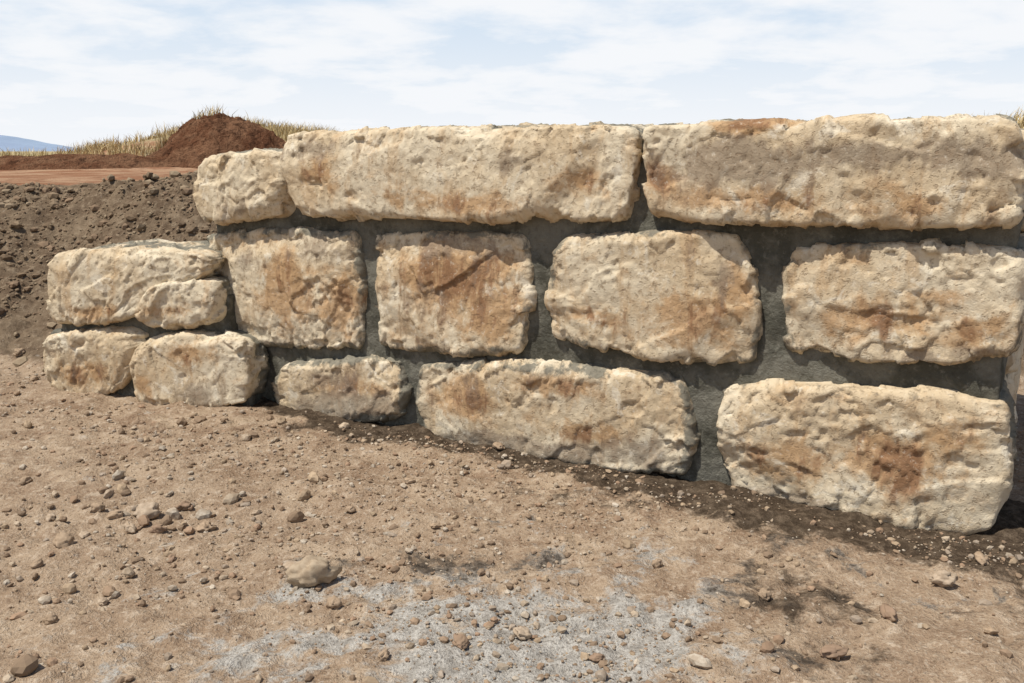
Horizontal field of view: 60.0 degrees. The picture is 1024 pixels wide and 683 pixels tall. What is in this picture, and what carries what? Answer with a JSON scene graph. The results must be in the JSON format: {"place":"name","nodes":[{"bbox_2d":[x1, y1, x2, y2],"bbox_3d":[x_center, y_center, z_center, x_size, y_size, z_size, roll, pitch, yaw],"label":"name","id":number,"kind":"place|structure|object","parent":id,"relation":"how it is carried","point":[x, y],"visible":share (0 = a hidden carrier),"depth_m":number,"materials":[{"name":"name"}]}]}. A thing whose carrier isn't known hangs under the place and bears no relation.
{"place":"outdoors","nodes":[
{"label":"outdoors","id":0,"kind":"place"},
{"bbox_2d":[0,135,73,150],"bbox_3d":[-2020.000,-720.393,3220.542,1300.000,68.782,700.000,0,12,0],"label":"mountain","id":1,"kind":"structure","parent":0,"point":[10,143],"depth_m":3130.28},
{"bbox_2d":[0,123,1023,682],"bbox_3d":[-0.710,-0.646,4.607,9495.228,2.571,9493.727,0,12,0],"label":"ground","id":2,"kind":"structure","parent":0,"point":[906,647],"depth_m":3.35,"materials":[{"name":"brown soil"}]},
{"bbox_2d":[0,146,70,155],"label":"dry grass","id":3,"kind":"structure","parent":2,"relation":"on","point":[26,154],"depth_m":53.75,"materials":[{"name":"beige plant"}]},
{"bbox_2d":[0,153,175,169],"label":"red dirt mound","id":4,"kind":"object","parent":2,"relation":"on","point":[77,161],"visible":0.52,"depth_m":18.50,"materials":[{"name":"soil"}]},
{"bbox_2d":[42,325,148,394],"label":"wing block","id":5,"kind":"structure","parent":2,"relation":"on","point":[94,359],"depth_m":5.55,"materials":[{"name":"stone"}]},
{"bbox_2d":[45,238,225,326],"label":"wing block","id":6,"kind":"structure","parent":5,"relation":"on","point":[105,285],"depth_m":5.40,"materials":[{"name":"stone"}]},
{"bbox_2d":[0,170,216,371],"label":"soil clods","id":7,"kind":"object","parent":2,"relation":"on","point":[53,196],"visible":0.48,"depth_m":7.49,"materials":[{"name":"soil"}]},
{"bbox_2d":[51,328,261,405],"bbox_3d":[-2.228,0.176,5.667,1.456,0.506,0.324,3,13,15],"label":"wing mortar","id":8,"kind":"object","parent":2,"relation":"on","point":[128,389],"visible":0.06,"depth_m":5.59,"materials":[{"name":"grey concrete"}]},
{"bbox_2d":[62,294,237,337],"bbox_3d":[-2.262,0.036,5.678,1.281,0.779,0.332,3,13,15],"label":"mortar joint","id":9,"kind":"object","parent":8,"relation":"on","point":[228,321],"visible":0.08,"depth_m":5.42,"materials":[{"name":"grey concrete"}]},
{"bbox_2d":[53,104,343,156],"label":"dry grass","id":10,"kind":"structure","parent":2,"relation":"on","point":[281,131],"depth_m":22.68,"materials":[{"name":"beige plant"}]},
{"bbox_2d":[129,329,269,407],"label":"wing block","id":11,"kind":"structure","parent":2,"relation":"on","point":[205,368],"depth_m":5.31,"materials":[{"name":"stone"}]},
{"bbox_2d":[135,276,232,329],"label":"wing block","id":12,"kind":"structure","parent":11,"relation":"on","point":[194,303],"depth_m":5.27,"materials":[{"name":"stone"}]},
{"bbox_2d":[146,112,285,167],"bbox_3d":[-6.500,-4.310,20.042,4.370,1.692,3.680,0,12,0],"label":"red dirt mound","id":13,"kind":"object","parent":2,"relation":"on","point":[193,143],"visible":0.43,"depth_m":19.14,"materials":[{"name":"soil"}]},
{"bbox_2d":[271,354,412,422],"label":"bottom block","id":14,"kind":"structure","parent":2,"relation":"on","point":[371,388],"depth_m":5.06,"materials":[{"name":"stone"}]},
{"bbox_2d":[207,226,367,350],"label":"block","id":15,"kind":"structure","parent":14,"relation":"on","point":[300,287],"depth_m":5.10,"materials":[{"name":"stone"}]},
{"bbox_2d":[192,148,295,225],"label":"cap block","id":16,"kind":"structure","parent":15,"relation":"on","point":[231,187],"depth_m":5.10,"materials":[{"name":"stone"}]},
{"bbox_2d":[13,348,998,667],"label":"loose rocks","id":17,"kind":"object","parent":2,"relation":"on","point":[311,570],"visible":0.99,"depth_m":3.14,"materials":[{"name":"stone"}]},
{"bbox_2d":[416,356,700,474],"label":"bottom block","id":18,"kind":"structure","parent":2,"relation":"on","point":[624,419],"depth_m":4.38,"materials":[{"name":"stone"}]},
{"bbox_2d":[373,230,536,357],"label":"block","id":19,"kind":"structure","parent":18,"relation":"on","point":[462,294],"depth_m":4.58,"materials":[{"name":"stone"}]},
{"bbox_2d":[279,121,653,225],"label":"cap block","id":20,"kind":"structure","parent":19,"relation":"on","point":[494,175],"depth_m":4.36,"materials":[{"name":"stone"}]},
{"bbox_2d":[544,229,762,365],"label":"block","id":21,"kind":"structure","parent":18,"relation":"on","point":[681,297],"depth_m":4.04,"materials":[{"name":"stone"}]},
{"bbox_2d":[217,150,1023,485],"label":"mortar","id":22,"kind":"object","parent":2,"relation":"on","point":[771,250],"visible":0.09,"depth_m":4.08,"materials":[{"name":"grey concrete"}]},
{"bbox_2d":[716,378,1016,534],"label":"bottom block","id":23,"kind":"structure","parent":2,"relation":"on","point":[928,458],"depth_m":3.69,"materials":[{"name":"stone"}]},
{"bbox_2d":[781,238,1023,365],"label":"block","id":24,"kind":"structure","parent":23,"relation":"on","point":[935,300],"depth_m":3.54,"materials":[{"name":"stone"}]},
{"bbox_2d":[642,113,1023,231],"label":"cap block","id":25,"kind":"structure","parent":24,"relation":"on","point":[959,171],"depth_m":3.52,"materials":[{"name":"stone"}]},
{"bbox_2d":[971,107,1023,128],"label":"dry grass","id":26,"kind":"structure","parent":2,"relation":"on","point":[1020,120],"depth_m":25.16,"materials":[{"name":"beige plant"}]},
{"bbox_2d":[999,231,1021,391],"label":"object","id":27,"kind":"object","parent":2,"relation":"on","point":[1003,364],"visible":0.06,"depth_m":3.65,"materials":[{"name":"grey concrete"}]},
{"bbox_2d":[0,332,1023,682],"bbox_3d":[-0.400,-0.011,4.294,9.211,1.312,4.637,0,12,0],"label":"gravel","id":28,"kind":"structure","parent":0,"point":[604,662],"depth_m":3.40,"materials":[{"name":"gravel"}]},
{"bbox_2d":[0,0,1023,147],"label":"sky","id":29,"kind":"structure","parent":0,"point":[78,71],"materials":[{"name":"white"}]},
{"bbox_2d":[1005,366,1019,400],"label":"return block","id":30,"kind":"structure","parent":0,"point":[1011,379],"depth_m":4.05,"materials":[{"name":"beige stone"}]},
{"bbox_2d":[1005,231,1023,373],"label":"return block","id":31,"kind":"structure","parent":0,"point":[1013,362],"depth_m":3.83,"materials":[{"name":"beige stone"}]},
{"bbox_2d":[1014,359,1021,422],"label":"return block","id":32,"kind":"structure","parent":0,"point":[1015,412],"depth_m":4.48,"materials":[{"name":"beige stone"}]},
{"bbox_2d":[1020,128,1023,230],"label":"return block","id":33,"kind":"structure","parent":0,"point":[1022,227],"depth_m":3.76,"materials":[{"name":"beige stone"}]}
]}

